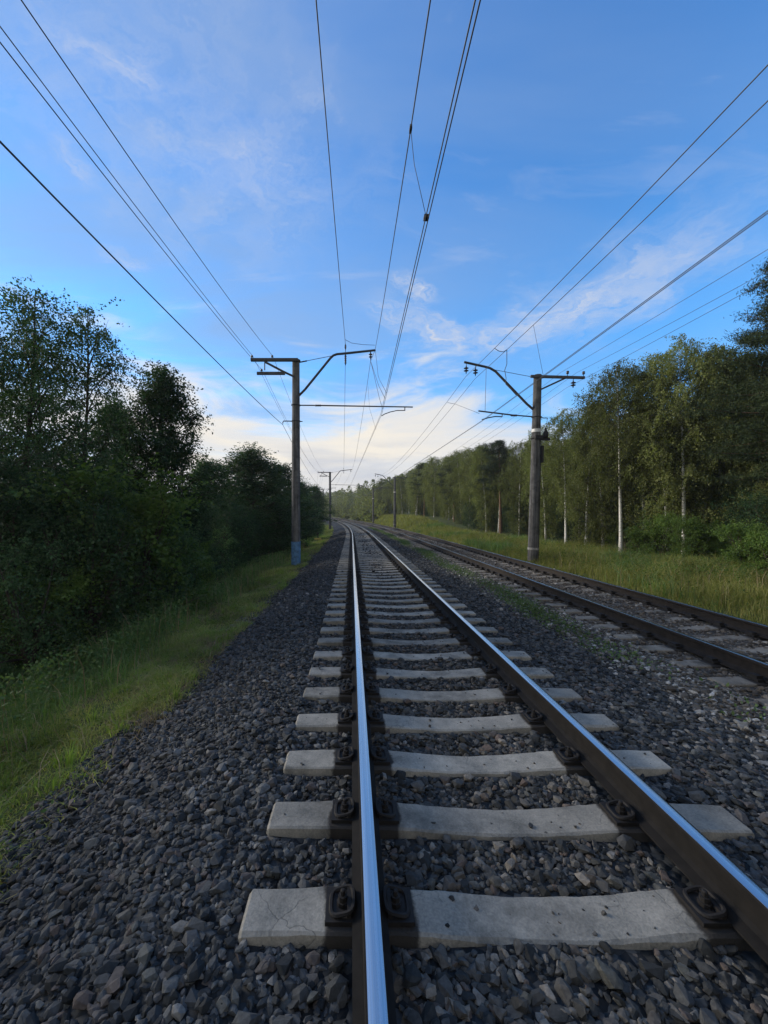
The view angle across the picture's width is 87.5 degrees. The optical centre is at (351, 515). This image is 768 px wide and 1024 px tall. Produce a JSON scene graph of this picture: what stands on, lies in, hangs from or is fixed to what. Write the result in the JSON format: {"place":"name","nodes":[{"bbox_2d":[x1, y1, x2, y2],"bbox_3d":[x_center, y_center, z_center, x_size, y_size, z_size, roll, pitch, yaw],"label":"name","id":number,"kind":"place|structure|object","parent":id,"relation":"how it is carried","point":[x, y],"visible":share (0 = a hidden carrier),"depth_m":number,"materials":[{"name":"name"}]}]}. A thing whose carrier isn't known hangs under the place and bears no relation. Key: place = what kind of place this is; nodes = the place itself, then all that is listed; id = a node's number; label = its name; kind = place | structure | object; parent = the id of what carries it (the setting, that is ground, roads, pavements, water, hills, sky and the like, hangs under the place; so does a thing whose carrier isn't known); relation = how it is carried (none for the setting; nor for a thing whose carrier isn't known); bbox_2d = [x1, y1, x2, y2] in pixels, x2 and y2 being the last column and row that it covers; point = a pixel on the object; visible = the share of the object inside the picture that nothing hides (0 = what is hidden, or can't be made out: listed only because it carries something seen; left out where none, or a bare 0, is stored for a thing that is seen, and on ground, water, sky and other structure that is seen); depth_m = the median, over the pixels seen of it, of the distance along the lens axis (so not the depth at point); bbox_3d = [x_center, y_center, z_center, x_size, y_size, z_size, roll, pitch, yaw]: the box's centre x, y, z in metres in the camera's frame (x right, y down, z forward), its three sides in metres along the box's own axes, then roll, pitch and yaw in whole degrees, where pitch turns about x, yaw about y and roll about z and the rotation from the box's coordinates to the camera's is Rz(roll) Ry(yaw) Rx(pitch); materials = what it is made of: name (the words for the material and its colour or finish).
{"place":"outdoors","nodes":[
{"label":"outdoors","id":0,"kind":"place"},
{"bbox_2d":[0,513,767,902],"bbox_3d":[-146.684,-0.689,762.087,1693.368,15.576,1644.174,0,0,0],"label":"ground","id":1,"kind":"structure","parent":0,"point":[82,747],"depth_m":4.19,"materials":[{"name":"green plant"}]},
{"bbox_2d":[0,310,110,602],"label":"leafy tree","id":2,"kind":"object","parent":1,"relation":"on","point":[2,381],"visible":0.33,"depth_m":9.39,"materials":[{"name":"green plant"}]},
{"bbox_2d":[0,532,115,689],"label":"loose shrub","id":3,"kind":"object","parent":1,"relation":"on","point":[26,654],"visible":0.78,"depth_m":7.46,"materials":[{"name":"green plant"}]},
{"bbox_2d":[0,543,118,672],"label":"shrub","id":4,"kind":"object","parent":1,"relation":"on","point":[77,588],"visible":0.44,"depth_m":8.05,"materials":[{"name":"green plant"}]},
{"bbox_2d":[0,273,120,610],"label":"sparse tree","id":5,"kind":"object","parent":1,"relation":"on","point":[29,416],"visible":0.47,"depth_m":10.04,"materials":[{"name":"green plant"}]},
{"bbox_2d":[0,318,121,534],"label":"sparse tree","id":6,"kind":"object","parent":1,"relation":"on","point":[43,390],"visible":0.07,"depth_m":13.15,"materials":[{"name":"green plant"}]},
{"bbox_2d":[0,438,155,680],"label":"dark shrub","id":7,"kind":"object","parent":1,"relation":"on","point":[9,480],"visible":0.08,"depth_m":9.23,"materials":[{"name":"green plant"}]},
{"bbox_2d":[0,297,156,568],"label":"sparse tree","id":8,"kind":"object","parent":1,"relation":"on","point":[103,375],"visible":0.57,"depth_m":10.85,"materials":[{"name":"green plant"}]},
{"bbox_2d":[0,422,158,686],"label":"dark shrub","id":9,"kind":"object","parent":1,"relation":"on","point":[15,502],"visible":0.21,"depth_m":8.52,"materials":[{"name":"green plant"}]},
{"bbox_2d":[0,481,176,663],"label":"loose shrub","id":10,"kind":"object","parent":1,"relation":"on","point":[94,540],"visible":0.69,"depth_m":8.36,"materials":[{"name":"green plant"}]},
{"bbox_2d":[0,449,221,652],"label":"shrub","id":11,"kind":"object","parent":1,"relation":"on","point":[158,527],"visible":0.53,"depth_m":9.74,"materials":[{"name":"green plant"}]},
{"bbox_2d":[73,389,157,511],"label":"leafy tree","id":12,"kind":"object","parent":1,"relation":"on","point":[105,436],"visible":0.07,"depth_m":14.46,"materials":[{"name":"green plant"}]},
{"bbox_2d":[69,492,208,626],"bbox_3d":[-5.764,1.489,10.752,3.960,4.515,4.018,0,0,-4],"label":"loose shrub","id":13,"kind":"object","parent":1,"relation":"on","point":[167,574],"visible":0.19,"depth_m":10.62,"materials":[{"name":"green plant"}]},
{"bbox_2d":[0,535,313,746],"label":"leafy weeds","id":14,"kind":"object","parent":1,"relation":"on","point":[59,677],"visible":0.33,"depth_m":6.95,"materials":[{"name":"green plant"}]},
{"bbox_2d":[0,548,321,868],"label":"clover patches","id":15,"kind":"object","parent":1,"relation":"on","point":[25,814],"visible":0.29,"depth_m":4.74,"materials":[{"name":"green plant"}]},
{"bbox_2d":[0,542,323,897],"bbox_3d":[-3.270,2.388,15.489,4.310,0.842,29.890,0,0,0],"label":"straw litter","id":16,"kind":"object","parent":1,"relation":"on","point":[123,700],"visible":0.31,"depth_m":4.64,"materials":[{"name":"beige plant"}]},
{"bbox_2d":[0,525,325,776],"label":"tall grass","id":17,"kind":"structure","parent":1,"relation":"on","point":[115,660],"depth_m":6.65,"materials":[{"name":"green plant"}]},
{"bbox_2d":[88,358,238,593],"bbox_3d":[-6.949,-1.086,14.023,6.098,9.063,4.399,0,0,14],"label":"leafy tree","id":18,"kind":"object","parent":1,"relation":"on","point":[164,407],"visible":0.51,"depth_m":13.77,"materials":[{"name":"green plant"}]},
{"bbox_2d":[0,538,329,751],"bbox_3d":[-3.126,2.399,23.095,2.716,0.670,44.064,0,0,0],"label":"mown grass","id":19,"kind":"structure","parent":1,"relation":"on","point":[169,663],"depth_m":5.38,"materials":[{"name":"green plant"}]},
{"bbox_2d":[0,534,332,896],"bbox_3d":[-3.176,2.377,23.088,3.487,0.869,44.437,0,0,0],"label":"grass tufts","id":20,"kind":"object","parent":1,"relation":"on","point":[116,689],"visible":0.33,"depth_m":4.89,"materials":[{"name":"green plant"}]},
{"bbox_2d":[144,519,218,608],"bbox_3d":[-5.663,1.732,12.682,2.773,3.357,2.845,0,0,18],"label":"loose shrub","id":21,"kind":"object","parent":1,"relation":"on","point":[184,544],"visible":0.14,"depth_m":12.64,"materials":[{"name":"green plant"}]},
{"bbox_2d":[146,475,236,585],"bbox_3d":[-6.694,1.069,14.830,4.905,5.540,4.251,0,0,-14],"label":"dark shrub","id":22,"kind":"object","parent":1,"relation":"on","point":[215,567],"visible":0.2,"depth_m":15.09,"materials":[{"name":"green plant"}]},
{"bbox_2d":[183,536,223,591],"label":"shrub","id":23,"kind":"object","parent":1,"relation":"on","point":[208,571],"visible":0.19,"depth_m":14.17,"materials":[{"name":"green plant"}]},
{"bbox_2d":[175,453,263,571],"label":"leafy tree","id":24,"kind":"object","parent":1,"relation":"on","point":[207,465],"visible":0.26,"depth_m":20.18,"materials":[{"name":"green plant"}]},
{"bbox_2d":[199,523,244,579],"bbox_3d":[-5.936,1.898,16.445,3.176,3.621,3.223,0,0,-35],"label":"loose shrub","id":25,"kind":"object","parent":1,"relation":"on","point":[221,548],"visible":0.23,"depth_m":16.67,"materials":[{"name":"green plant"}]},
{"bbox_2d":[200,490,258,581],"bbox_3d":[-6.213,1.318,18.356,4.796,4.932,3.692,0,0,-36],"label":"dark shrub","id":26,"kind":"object","parent":1,"relation":"on","point":[232,528],"visible":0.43,"depth_m":18.32,"materials":[{"name":"green plant"}]},
{"bbox_2d":[226,499,283,565],"bbox_3d":[-5.813,1.350,22.304,4.001,5.501,4.777,0,0,20],"label":"dark shrub","id":27,"kind":"object","parent":1,"relation":"on","point":[257,520],"visible":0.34,"depth_m":22.16,"materials":[{"name":"green plant"}]},
{"bbox_2d":[212,442,337,562],"bbox_3d":[-5.795,-0.599,24.939,10.416,7.740,7.514,0,0,19],"label":"leafy tree","id":28,"kind":"object","parent":1,"relation":"on","point":[245,461],"visible":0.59,"depth_m":24.01,"materials":[{"name":"green plant"}]},
{"bbox_2d":[255,460,323,547],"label":"leafy tree","id":29,"kind":"object","parent":1,"relation":"on","point":[289,493],"visible":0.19,"depth_m":30.56,"materials":[{"name":"green plant"}]},
{"bbox_2d":[301,484,339,531],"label":"leafy tree","id":30,"kind":"object","parent":1,"relation":"on","point":[317,496],"visible":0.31,"depth_m":54.33,"materials":[{"name":"green plant"}]},
{"bbox_2d":[250,345,412,565],"bbox_3d":[-0.862,-2.506,17.977,7.246,10.412,0.485,0,0,0],"label":"catenary pole","id":31,"kind":"object","parent":1,"relation":"on","point":[295,539],"visible":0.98,"depth_m":17.84,"materials":[{"name":"concrete"}]},
{"bbox_2d":[0,42,317,472],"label":"line wire","id":32,"kind":"object","parent":31,"relation":"attached to","point":[113,187],"visible":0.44,"depth_m":6.37,"materials":[{"name":"black metal"}]},
{"bbox_2d":[0,141,325,496],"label":"earth wire","id":33,"kind":"object","parent":31,"relation":"attached to","point":[42,185],"visible":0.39,"depth_m":4.91,"materials":[{"name":"black metal"}]},
{"bbox_2d":[21,0,322,478],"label":"line wire","id":34,"kind":"object","parent":31,"relation":"attached to","point":[132,161],"visible":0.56,"depth_m":6.06,"materials":[{"name":"black metal"}]},
{"bbox_2d":[335,0,430,489],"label":"messenger wire","id":35,"kind":"object","parent":31,"relation":"attached to","point":[404,167],"visible":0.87,"depth_m":6.33,"materials":[{"name":"black metal"}]},
{"bbox_2d":[411,134,425,213],"bbox_3d":[1.017,-5.189,6.077,0.311,1.220,0.014,0,0,-30],"label":"dropper","id":36,"kind":"object","parent":35,"relation":"hanging from","point":[416,173],"visible":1,"depth_m":6.06,"materials":[{"name":"metal"}]},
{"bbox_2d":[340,0,475,494],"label":"contact wire","id":37,"kind":"object","parent":36,"relation":"hanging from","point":[435,172],"visible":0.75,"depth_m":4.97,"materials":[{"name":"black metal"}]},
{"bbox_2d":[344,0,480,491],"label":"contact wire","id":38,"kind":"object","parent":31,"relation":"attached to","point":[439,171],"visible":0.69,"depth_m":4.96,"materials":[{"name":"black metal"}]},
{"bbox_2d":[321,474,409,521],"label":"distant wood","id":39,"kind":"object","parent":1,"relation":"on","point":[360,508],"visible":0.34,"depth_m":144.20,"materials":[{"name":"green plant"}]},
{"bbox_2d":[0,518,767,1023],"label":"ballast bed","id":40,"kind":"object","parent":1,"relation":"on","point":[758,968],"visible":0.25,"depth_m":2.08,"materials":[{"name":"grey gravel"}]},
{"bbox_2d":[251,530,498,610],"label":"ballast stones","id":41,"kind":"object","parent":40,"relation":"on","point":[309,572],"visible":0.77,"depth_m":12.66,"materials":[{"name":"grey gravel"}]},
{"bbox_2d":[328,595,459,602],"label":"concrete sleeper","id":42,"kind":"object","parent":40,"relation":"on","point":[425,599],"visible":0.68,"depth_m":8.23,"materials":[{"name":"concrete"}]},
{"bbox_2d":[327,600,466,609],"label":"concrete sleeper","id":43,"kind":"object","parent":40,"relation":"on","point":[428,605],"visible":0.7,"depth_m":7.68,"materials":[{"name":"concrete"}]},
{"bbox_2d":[325,607,475,616],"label":"concrete sleeper","id":44,"kind":"object","parent":40,"relation":"on","point":[348,611],"visible":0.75,"depth_m":7.15,"materials":[{"name":"concrete"}]},
{"bbox_2d":[323,614,485,624],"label":"concrete sleeper","id":45,"kind":"object","parent":40,"relation":"on","point":[443,619],"visible":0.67,"depth_m":6.60,"materials":[{"name":"concrete"}]},
{"bbox_2d":[320,623,497,634],"bbox_3d":[0.873,1.804,6.126,2.704,0.312,0.276,0,0,0],"label":"concrete sleeper","id":46,"kind":"object","parent":40,"relation":"on","point":[368,630],"visible":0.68,"depth_m":6.06,"materials":[{"name":"concrete"}]},
{"bbox_2d":[317,634,512,646],"bbox_3d":[0.873,1.803,5.571,2.704,0.312,0.276,0,0,0],"label":"concrete sleeper","id":47,"kind":"object","parent":40,"relation":"on","point":[461,640],"visible":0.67,"depth_m":5.51,"materials":[{"name":"concrete"}]},
{"bbox_2d":[313,646,531,660],"bbox_3d":[0.873,1.802,5.020,2.704,0.312,0.276,0,0,0],"label":"concrete sleeper","id":48,"kind":"object","parent":40,"relation":"on","point":[369,654],"visible":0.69,"depth_m":4.97,"materials":[{"name":"concrete"}]},
{"bbox_2d":[309,663,554,679],"bbox_3d":[0.873,1.805,4.472,2.704,0.312,0.276,0,0,0],"label":"concrete sleeper","id":49,"kind":"object","parent":40,"relation":"on","point":[489,671],"visible":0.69,"depth_m":4.42,"materials":[{"name":"concrete"}]},
{"bbox_2d":[303,682,582,703],"bbox_3d":[0.873,1.803,3.935,2.704,0.312,0.276,0,0,1],"label":"concrete sleeper","id":50,"kind":"object","parent":40,"relation":"on","point":[507,693],"visible":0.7,"depth_m":3.88,"materials":[{"name":"concrete"}]},
{"bbox_2d":[379,532,509,590],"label":"pale stones","id":51,"kind":"object","parent":40,"relation":"on","point":[476,574],"visible":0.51,"depth_m":13.03,"materials":[{"name":"grey gravel"}]},
{"bbox_2d":[295,709,619,733],"bbox_3d":[0.873,1.804,3.404,2.704,0.312,0.276,0,0,0],"label":"concrete sleeper","id":52,"kind":"object","parent":40,"relation":"on","point":[521,723],"visible":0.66,"depth_m":3.35,"materials":[{"name":"concrete"}]},
{"bbox_2d":[388,532,547,576],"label":"dusty stones","id":53,"kind":"object","parent":40,"relation":"on","point":[472,556],"visible":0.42,"depth_m":17.39,"materials":[{"name":"grey gravel"}]},
{"bbox_2d":[283,746,671,777],"bbox_3d":[0.873,1.805,2.857,2.704,0.312,0.276,0,0,0],"label":"concrete sleeper","id":54,"kind":"object","parent":40,"relation":"on","point":[562,761],"visible":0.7,"depth_m":2.81,"materials":[{"name":"concrete"}]},
{"bbox_2d":[238,884,767,950],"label":"concrete sleeper","id":55,"kind":"object","parent":40,"relation":"on","point":[687,918],"visible":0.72,"depth_m":1.73,"materials":[{"name":"concrete"}]},
{"bbox_2d":[266,797,754,841],"bbox_3d":[0.873,1.801,2.313,2.704,0.312,0.276,0,0,1],"label":"concrete sleeper","id":56,"kind":"object","parent":40,"relation":"on","point":[611,821],"visible":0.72,"depth_m":2.27,"materials":[{"name":"concrete"}]},
{"bbox_2d":[368,527,767,728],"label":"creeping weeds","id":57,"kind":"object","parent":40,"relation":"on","point":[514,599],"visible":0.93,"depth_m":7.58,"materials":[{"name":"green plant"}]},
{"bbox_2d":[458,587,767,759],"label":"pale stones","id":58,"kind":"object","parent":40,"relation":"on","point":[712,704],"visible":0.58,"depth_m":4.47,"materials":[{"name":"grey gravel"}]},
{"bbox_2d":[487,576,767,698],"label":"dusty stones","id":59,"kind":"object","parent":40,"relation":"on","point":[724,672],"visible":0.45,"depth_m":6.43,"materials":[{"name":"grey gravel"}]},
{"bbox_2d":[594,621,733,630],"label":"concrete sleeper","id":60,"kind":"object","parent":40,"relation":"on","point":[622,625],"visible":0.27,"depth_m":6.56,"materials":[{"name":"concrete"}]},
{"bbox_2d":[613,631,767,640],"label":"concrete sleeper","id":61,"kind":"object","parent":40,"relation":"on","point":[647,635],"visible":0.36,"depth_m":6.01,"materials":[{"name":"concrete"}]},
{"bbox_2d":[670,656,728,668],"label":"concrete sleeper","id":62,"kind":"object","parent":40,"relation":"on","point":[710,662],"visible":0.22,"depth_m":4.91,"materials":[{"name":"concrete"}]},
{"bbox_2d":[638,642,767,652],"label":"concrete sleeper","id":63,"kind":"object","parent":40,"relation":"on","point":[674,646],"visible":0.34,"depth_m":5.49,"materials":[{"name":"concrete"}]},
{"bbox_2d":[324,516,767,638],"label":"rail","id":64,"kind":"object","parent":63,"relation":"on","point":[739,624],"visible":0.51,"depth_m":8.36,"materials":[{"name":"metal"}]},
{"bbox_2d":[334,518,767,682],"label":"rail","id":65,"kind":"object","parent":63,"relation":"on","point":[739,662],"visible":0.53,"depth_m":6.18,"materials":[{"name":"metal"}]},
{"bbox_2d":[707,672,767,686],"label":"concrete sleeper","id":66,"kind":"object","parent":40,"relation":"on","point":[751,679],"visible":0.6,"depth_m":4.38,"materials":[{"name":"concrete"}]},
{"bbox_2d":[416,455,442,516],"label":"birch tree","id":67,"kind":"object","parent":1,"relation":"on","point":[432,492],"visible":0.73,"depth_m":70.54,"materials":[{"name":"green plant"}]},
{"bbox_2d":[437,449,468,523],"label":"birch tree","id":68,"kind":"object","parent":1,"relation":"on","point":[454,466],"visible":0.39,"depth_m":58.39,"materials":[{"name":"green plant"}]},
{"bbox_2d":[444,446,474,522],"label":"birch tree","id":69,"kind":"object","parent":1,"relation":"on","point":[462,467],"visible":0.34,"depth_m":54.10,"materials":[{"name":"green plant"}]},
{"bbox_2d":[464,446,498,531],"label":"birch tree","id":70,"kind":"object","parent":1,"relation":"on","point":[477,498],"visible":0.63,"depth_m":47.14,"materials":[{"name":"green plant"}]},
{"bbox_2d":[475,440,518,533],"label":"pine tree","id":71,"kind":"object","parent":1,"relation":"on","point":[499,447],"visible":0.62,"depth_m":43.56,"materials":[{"name":"green plant"}]},
{"bbox_2d":[486,440,547,535],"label":"birch tree","id":72,"kind":"object","parent":1,"relation":"on","point":[507,496],"visible":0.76,"depth_m":37.14,"materials":[{"name":"green plant"}]},
{"bbox_2d":[464,361,584,563],"bbox_3d":[7.607,-2.072,17.961,5.346,9.635,0.542,1,0,0],"label":"catenary pole","id":73,"kind":"object","parent":1,"relation":"on","point":[537,453],"visible":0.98,"depth_m":17.85,"materials":[{"name":"concrete"}]},
{"bbox_2d":[357,100,767,491],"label":"messenger wire","id":74,"kind":"object","parent":73,"relation":"attached to","point":[622,240],"visible":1,"depth_m":7.62,"materials":[{"name":"black metal"}]},
{"bbox_2d":[364,64,767,487],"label":"messenger wire","id":75,"kind":"object","parent":73,"relation":"attached to","point":[630,208],"visible":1,"depth_m":6.86,"materials":[{"name":"black metal"}]},
{"bbox_2d":[516,424,566,541],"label":"birch tree","id":76,"kind":"object","parent":1,"relation":"on","point":[544,519],"visible":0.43,"depth_m":30.87,"materials":[{"name":"green plant"}]},
{"bbox_2d":[540,407,584,542],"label":"birch tree","id":77,"kind":"object","parent":1,"relation":"on","point":[558,433],"visible":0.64,"depth_m":27.00,"materials":[{"name":"green plant"}]},
{"bbox_2d":[365,513,767,624],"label":"meadow grass","id":78,"kind":"structure","parent":1,"relation":"on","point":[757,589],"depth_m":13.10,"materials":[{"name":"green plant"}]},
{"bbox_2d":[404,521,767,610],"bbox_3d":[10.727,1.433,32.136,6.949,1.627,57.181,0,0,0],"label":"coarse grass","id":79,"kind":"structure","parent":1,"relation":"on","point":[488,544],"depth_m":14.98,"materials":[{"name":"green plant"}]},
{"bbox_2d":[555,401,625,546],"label":"birch tree","id":80,"kind":"object","parent":1,"relation":"on","point":[575,498],"visible":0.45,"depth_m":23.26,"materials":[{"name":"green plant"}]},
{"bbox_2d":[557,397,637,548],"bbox_3d":[14.332,-2.381,23.236,4.360,9.574,4.615,0,0,17],"label":"birch tree","id":81,"kind":"object","parent":1,"relation":"on","point":[600,535],"visible":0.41,"depth_m":22.77,"materials":[{"name":"green plant"}]},
{"bbox_2d":[568,357,687,553],"bbox_3d":[14.226,-3.111,21.334,5.021,10.444,5.350,0,0,-6],"label":"birch tree","id":82,"kind":"object","parent":1,"relation":"on","point":[611,380],"visible":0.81,"depth_m":20.94,"materials":[{"name":"green plant"}]},
{"bbox_2d":[573,362,695,552],"bbox_3d":[15.731,-2.807,21.244,6.317,10.766,6.088,0,0,8],"label":"birch tree","id":83,"kind":"object","parent":1,"relation":"on","point":[629,517],"visible":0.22,"depth_m":21.43,"materials":[{"name":"green plant"}]},
{"bbox_2d":[622,524,657,554],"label":"shrub","id":84,"kind":"object","parent":1,"relation":"on","point":[633,534],"visible":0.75,"depth_m":18.99,"materials":[{"name":"green plant"}]},
{"bbox_2d":[610,349,716,555],"bbox_3d":[15.374,-2.905,20.152,4.909,11.216,4.260,0,0,-3],"label":"birch tree","id":85,"kind":"object","parent":1,"relation":"on","point":[655,472],"visible":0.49,"depth_m":19.71,"materials":[{"name":"green plant"}]},
{"bbox_2d":[635,509,695,556],"bbox_3d":[14.412,0.937,18.346,2.054,2.526,2.464,0,0,-29],"label":"shrub","id":86,"kind":"object","parent":1,"relation":"on","point":[662,541],"visible":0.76,"depth_m":18.36,"materials":[{"name":"green plant"}]},
{"bbox_2d":[620,333,741,556],"bbox_3d":[15.650,-3.344,19.128,4.824,10.860,4.740,0,0,13],"label":"birch tree","id":87,"kind":"object","parent":1,"relation":"on","point":[688,363],"visible":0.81,"depth_m":18.84,"materials":[{"name":"green plant"}]},
{"bbox_2d":[664,513,722,560],"bbox_3d":[14.138,1.123,16.542,1.970,2.449,1.975,0,0,15],"label":"shrub","id":88,"kind":"object","parent":1,"relation":"on","point":[690,543],"visible":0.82,"depth_m":16.27,"materials":[{"name":"green plant"}]},
{"bbox_2d":[648,329,765,555],"bbox_3d":[17.670,-2.976,19.292,5.160,10.704,4.875,0,0,-30],"label":"birch tree","id":89,"kind":"object","parent":1,"relation":"on","point":[721,469],"visible":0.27,"depth_m":18.58,"materials":[{"name":"green plant"}]},
{"bbox_2d":[656,342,767,558],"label":"birch tree","id":90,"kind":"object","parent":1,"relation":"on","point":[709,417],"visible":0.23,"depth_m":18.82,"materials":[{"name":"green plant"}]},
{"bbox_2d":[670,257,767,492],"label":"pine tree","id":91,"kind":"object","parent":1,"relation":"on","point":[753,451],"visible":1,"depth_m":15.11,"materials":[{"name":"green plant"}]},
{"bbox_2d":[687,376,767,540],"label":"birch tree","id":92,"kind":"object","parent":1,"relation":"on","point":[743,471],"visible":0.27,"depth_m":17.71,"materials":[{"name":"green plant"}]},
{"bbox_2d":[694,471,767,562],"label":"dark shrub","id":93,"kind":"object","parent":1,"relation":"on","point":[746,512],"visible":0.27,"depth_m":17.50,"materials":[{"name":"green plant"}]},
{"bbox_2d":[699,516,767,571],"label":"shrub","id":94,"kind":"object","parent":1,"relation":"on","point":[739,551],"visible":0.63,"depth_m":13.26,"materials":[{"name":"green plant"}]},
{"bbox_2d":[724,486,767,559],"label":"dark shrub","id":95,"kind":"object","parent":1,"relation":"on","point":[754,504],"visible":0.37,"depth_m":16.30,"materials":[{"name":"green plant"}]},
{"bbox_2d":[736,519,767,577],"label":"shrub","id":96,"kind":"object","parent":1,"relation":"on","point":[763,543],"visible":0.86,"depth_m":12.48,"materials":[{"name":"green plant"}]},
{"bbox_2d":[0,0,767,505],"label":"sky","id":97,"kind":"structure","parent":0,"point":[567,112],"materials":[{"name":"blue"}]},
{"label":"concrete sleeper","id":98,"kind":"object","parent":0,"visible":0},
{"bbox_2d":[338,521,396,1023],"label":"rail","id":99,"kind":"object","parent":98,"relation":"on","point":[373,999],"visible":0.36,"depth_m":1.77,"materials":[{"name":"metal"}]},
{"bbox_2d":[327,518,767,964],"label":"rail","id":100,"kind":"object","parent":98,"relation":"on","point":[694,855],"visible":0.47,"depth_m":2.22,"materials":[{"name":"metal"}]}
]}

